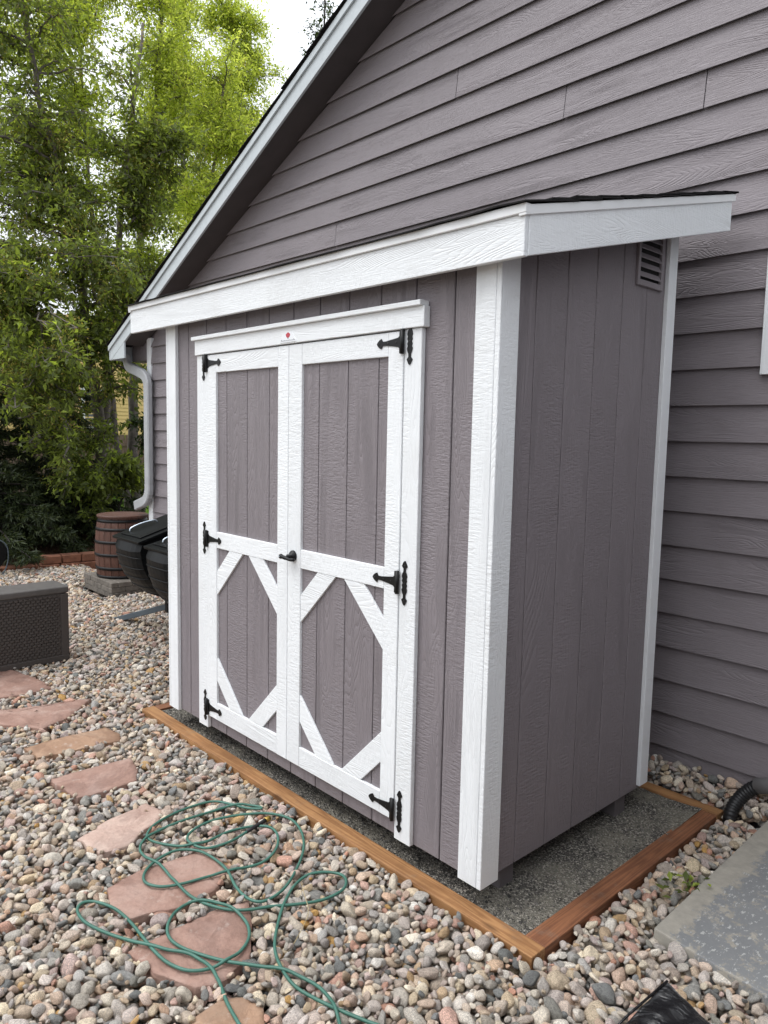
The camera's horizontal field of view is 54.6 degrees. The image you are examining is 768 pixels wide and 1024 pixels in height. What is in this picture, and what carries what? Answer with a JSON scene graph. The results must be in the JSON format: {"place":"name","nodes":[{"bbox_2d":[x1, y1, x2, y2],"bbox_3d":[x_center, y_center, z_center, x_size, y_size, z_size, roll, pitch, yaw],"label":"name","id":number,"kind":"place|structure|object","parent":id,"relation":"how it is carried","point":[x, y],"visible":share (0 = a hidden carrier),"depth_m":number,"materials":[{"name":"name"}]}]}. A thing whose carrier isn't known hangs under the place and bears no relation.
{"place":"outdoors","nodes":[
{"label":"outdoors","id":0,"kind":"place"},
{"bbox_2d":[0,313,146,455],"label":"yellow house","id":1,"kind":"structure","parent":0,"point":[122,413],"depth_m":30.20,"materials":[{"name":"yellow paint"}]},
{"bbox_2d":[81,388,93,427],"bbox_3d":[-11.373,-4.099,29.497,1.260,1.610,0.064,-4,8,-43],"label":"window","id":2,"kind":"structure","parent":1,"relation":"in","point":[90,415],"depth_m":29.30,"materials":[{"name":"glass"}]},
{"bbox_2d":[0,0,342,314],"label":"sky","id":3,"kind":"structure","parent":0,"point":[290,16],"materials":[{"name":"white"}]},
{"bbox_2d":[163,708,701,934],"bbox_3d":[0.057,1.337,4.102,1.380,0.022,2.833,-4,8,-43],"label":"gravel pad","id":4,"kind":"object","parent":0,"point":[553,876],"visible":0.3,"depth_m":3.21,"materials":[{"name":"grey gravel"}]},
{"bbox_2d":[125,191,738,890],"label":"garden shed","id":5,"kind":"structure","parent":4,"relation":"on","point":[415,485],"depth_m":3.06,"materials":[{"name":"paint"}]},
{"bbox_2d":[202,345,288,758],"bbox_3d":[-0.725,0.179,3.804,0.042,2.064,0.798,-4,8,-43],"label":"door","id":6,"kind":"structure","parent":5,"relation":"in","point":[247,392],"depth_m":3.78,"materials":[{"name":"paint"}]},
{"bbox_2d":[278,328,412,832],"bbox_3d":[-0.195,0.252,3.209,0.078,2.064,0.807,-4,8,-43],"label":"door","id":7,"kind":"structure","parent":5,"relation":"in","point":[346,395],"depth_m":3.21,"materials":[{"name":"paint"}]},
{"label":"ground","id":8,"kind":"structure","parent":0,"visible":0},
{"bbox_2d":[1,514,148,565],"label":"mulch bed","id":9,"kind":"object","parent":8,"relation":"on","point":[49,549],"depth_m":10.07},
{"bbox_2d":[0,540,8,573],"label":"patio chair","id":10,"kind":"object","parent":9,"relation":"on","point":[4,550],"visible":0.94,"depth_m":8.90,"materials":[{"name":"black plastic"}]},
{"bbox_2d":[0,344,62,521],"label":"spruce tree","id":11,"kind":"object","parent":9,"relation":"on","point":[15,422],"visible":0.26,"depth_m":11.08,"materials":[{"name":"green plant"}]},
{"bbox_2d":[0,460,90,567],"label":"juniper","id":12,"kind":"object","parent":9,"relation":"on","point":[18,512],"visible":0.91,"depth_m":9.71,"materials":[{"name":"green plant"}]},
{"bbox_2d":[0,551,95,571],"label":"brick edging","id":13,"kind":"object","parent":9,"relation":"on","point":[74,558],"visible":0.3,"depth_m":9.54,"materials":[{"name":"red brick"}]},
{"bbox_2d":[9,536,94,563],"bbox_3d":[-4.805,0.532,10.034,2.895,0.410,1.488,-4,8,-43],"label":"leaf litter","id":14,"kind":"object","parent":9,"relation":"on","point":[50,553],"visible":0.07,"depth_m":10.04,"materials":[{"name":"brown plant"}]},
{"bbox_2d":[10,480,128,552],"bbox_3d":[-4.418,0.074,10.789,1.919,1.118,2.479,2,6,5],"label":"juniper","id":15,"kind":"object","parent":9,"relation":"on","point":[68,546],"visible":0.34,"depth_m":10.44,"materials":[{"name":"green plant"}]},
{"bbox_2d":[0,311,147,517],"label":"spruce tree","id":16,"kind":"object","parent":9,"relation":"on","point":[86,399],"visible":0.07,"depth_m":12.21,"materials":[{"name":"green plant"}]},
{"bbox_2d":[57,444,144,528],"bbox_3d":[-3.964,-0.229,10.586,1.159,1.498,1.488,1,6,-3],"label":"shrub","id":17,"kind":"object","parent":9,"relation":"on","point":[127,473],"visible":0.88,"depth_m":10.44,"materials":[{"name":"green plant"}]},
{"bbox_2d":[0,0,212,526],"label":"leafy tree","id":18,"kind":"object","parent":9,"relation":"on","point":[40,377],"visible":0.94,"depth_m":10.02,"materials":[{"name":"green plant"}]},
{"bbox_2d":[122,365,147,508],"bbox_3d":[-4.131,-1.281,13.296,1.178,3.206,0.869,-4,8,-43],"label":"climbing vine","id":19,"kind":"object","parent":9,"relation":"on","point":[135,421],"visible":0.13,"depth_m":13.12,"materials":[{"name":"green plant"}]},
{"bbox_2d":[0,564,767,1023],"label":"gravel bed","id":20,"kind":"object","parent":8,"relation":"on","point":[364,940],"visible":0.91,"depth_m":2.77,"materials":[{"name":"grey gravel"},{"name":"gravel"}]},
{"bbox_2d":[0,670,50,698],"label":"flagstone","id":21,"kind":"object","parent":20,"relation":"on","point":[16,684],"visible":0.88,"depth_m":5.09,"materials":[{"name":"pink stone"}]},
{"bbox_2d":[0,580,69,671],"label":"deck box","id":22,"kind":"object","parent":20,"relation":"on","point":[34,623],"visible":1,"depth_m":5.49,"materials":[{"name":"grey plastic"}]},
{"bbox_2d":[0,699,91,734],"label":"flagstone","id":23,"kind":"object","parent":20,"relation":"on","point":[45,716],"visible":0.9,"depth_m":4.56,"materials":[{"name":"pink stone"}]},
{"bbox_2d":[24,728,120,760],"bbox_3d":[-1.733,1.318,4.180,0.484,0.062,0.254,-4,8,-43],"label":"flagstone","id":24,"kind":"object","parent":20,"relation":"on","point":[75,742],"visible":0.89,"depth_m":4.17,"materials":[{"name":"stone"}]},
{"bbox_2d":[47,758,137,804],"bbox_3d":[-1.430,1.364,3.753,0.424,0.061,0.294,-4,8,-43],"label":"flagstone","id":25,"kind":"object","parent":20,"relation":"on","point":[97,780],"visible":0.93,"depth_m":3.72,"materials":[{"name":"stone"}]},
{"bbox_2d":[84,572,143,597],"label":"paver platform","id":26,"kind":"structure","parent":20,"relation":"on","point":[117,588],"depth_m":8.02,"materials":[{"name":"grey concrete"}]},
{"bbox_2d":[94,511,147,578],"bbox_3d":[-2.917,0.361,8.314,0.602,0.684,0.602,-4,8,-43],"label":"wooden barrel","id":27,"kind":"object","parent":26,"relation":"on","point":[107,527],"visible":0.59,"depth_m":8.06,"materials":[{"name":"brown wood"}]},
{"bbox_2d":[77,803,160,861],"bbox_3d":[-1.145,1.416,3.299,0.235,0.059,0.416,4,6,22],"label":"flagstone","id":28,"kind":"object","parent":20,"relation":"on","point":[121,831],"visible":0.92,"depth_m":3.26,"materials":[{"name":"stone"}]},
{"bbox_2d":[112,514,168,620],"bbox_3d":[-1.731,0.550,6.470,0.961,1.074,1.657,-4,8,-43],"label":"composter","id":29,"kind":"object","parent":20,"relation":"on","point":[142,551],"visible":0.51,"depth_m":6.18,"materials":[{"name":"black plastic"}]},
{"bbox_2d":[107,852,233,929],"bbox_3d":[-0.831,1.470,2.904,0.464,0.058,0.323,-4,8,-43],"label":"flagstone","id":30,"kind":"object","parent":20,"relation":"on","point":[134,898],"visible":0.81,"depth_m":2.86,"materials":[{"name":"stone"}]},
{"bbox_2d":[128,900,252,1000],"bbox_3d":[-0.590,1.510,2.557,0.464,0.060,0.343,-4,8,-43],"label":"flagstone","id":31,"kind":"object","parent":20,"relation":"on","point":[218,933],"visible":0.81,"depth_m":2.53,"materials":[{"name":"pink stone"}]},
{"bbox_2d":[11,693,418,990],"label":"fallen leaf bits","id":32,"kind":"object","parent":20,"relation":"on","point":[232,892],"visible":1,"depth_m":2.92,"materials":[{"name":"plant"}]},
{"bbox_2d":[76,800,379,1023],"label":"garden hose","id":33,"kind":"object","parent":20,"relation":"on","point":[194,954],"visible":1,"depth_m":2.75,"materials":[{"name":"green rubber"}]},
{"bbox_2d":[191,997,264,1023],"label":"flagstone","id":34,"kind":"object","parent":20,"relation":"on","point":[246,1011],"visible":0.97,"depth_m":2.25,"materials":[{"name":"beige stone"}]},
{"bbox_2d":[293,883,308,943],"bbox_3d":[-0.292,1.438,2.684,0.041,0.027,0.320,1,6,-2],"label":"dry stem","id":35,"kind":"object","parent":20,"relation":"on","point":[307,915],"visible":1,"depth_m":2.66,"materials":[{"name":"plant"}]},
{"bbox_2d":[142,702,722,969],"bbox_3d":[0.044,1.380,4.116,1.520,0.107,2.984,-4,8,-43],"label":"timber edging","id":36,"kind":"object","parent":20,"relation":"on","point":[548,935],"visible":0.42,"depth_m":3.06,"materials":[{"name":"brown wood"}]},
{"bbox_2d":[618,980,709,1023],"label":"plastic bag","id":37,"kind":"object","parent":20,"relation":"on","point":[667,1003],"visible":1,"depth_m":2.15,"materials":[{"name":"black"}]},
{"bbox_2d":[655,871,710,897],"bbox_3d":[1.169,1.476,2.911,0.250,0.122,0.131,0,6,-13],"label":"weed","id":38,"kind":"object","parent":20,"relation":"on","point":[685,875],"visible":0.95,"depth_m":2.91,"materials":[{"name":"green plant"}]},
{"bbox_2d":[654,821,767,1015],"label":"concrete slab","id":39,"kind":"structure","parent":20,"relation":"on","point":[720,925],"depth_m":2.68,"materials":[{"name":"grey concrete"}]},
{"bbox_2d":[722,778,767,824],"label":"drain pipe","id":40,"kind":"object","parent":20,"relation":"on","point":[742,796],"visible":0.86,"depth_m":3.47,"materials":[{"name":"black plastic"}]},
{"bbox_2d":[106,0,767,828],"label":"house","id":41,"kind":"structure","parent":8,"relation":"on","point":[380,118],"depth_m":3.92,"materials":[{"name":"paint"}]},
{"bbox_2d":[760,262,767,374],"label":"window","id":42,"kind":"structure","parent":41,"relation":"in","point":[764,348],"depth_m":3.39,"materials":[{"name":"white glass"}]},
{"label":"lawn","id":43,"kind":"structure","parent":0,"visible":0},
{"bbox_2d":[0,0,88,401],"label":"spruce tree","id":44,"kind":"object","parent":43,"relation":"on","point":[9,93],"visible":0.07,"depth_m":11.98,"materials":[{"name":"green plant"}]},
{"bbox_2d":[1,435,143,491],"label":"wooden fence","id":45,"kind":"object","parent":43,"relation":"on","point":[123,438],"visible":0.02,"depth_m":21.26,"materials":[{"name":"brown wood"}]},
{"bbox_2d":[0,0,267,511],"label":"leafy tree","id":46,"kind":"object","parent":43,"relation":"on","point":[231,126],"visible":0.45,"depth_m":13.66,"materials":[{"name":"green plant"}]},
{"bbox_2d":[121,0,290,225],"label":"leafy tree","id":47,"kind":"object","parent":43,"relation":"on","point":[232,19],"visible":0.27,"depth_m":18.03,"materials":[{"name":"green plant"}]},
{"bbox_2d":[280,0,337,91],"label":"leafy tree","id":48,"kind":"object","parent":43,"relation":"on","point":[324,6],"visible":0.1,"depth_m":18.90,"materials":[{"name":"green plant"}]}
]}

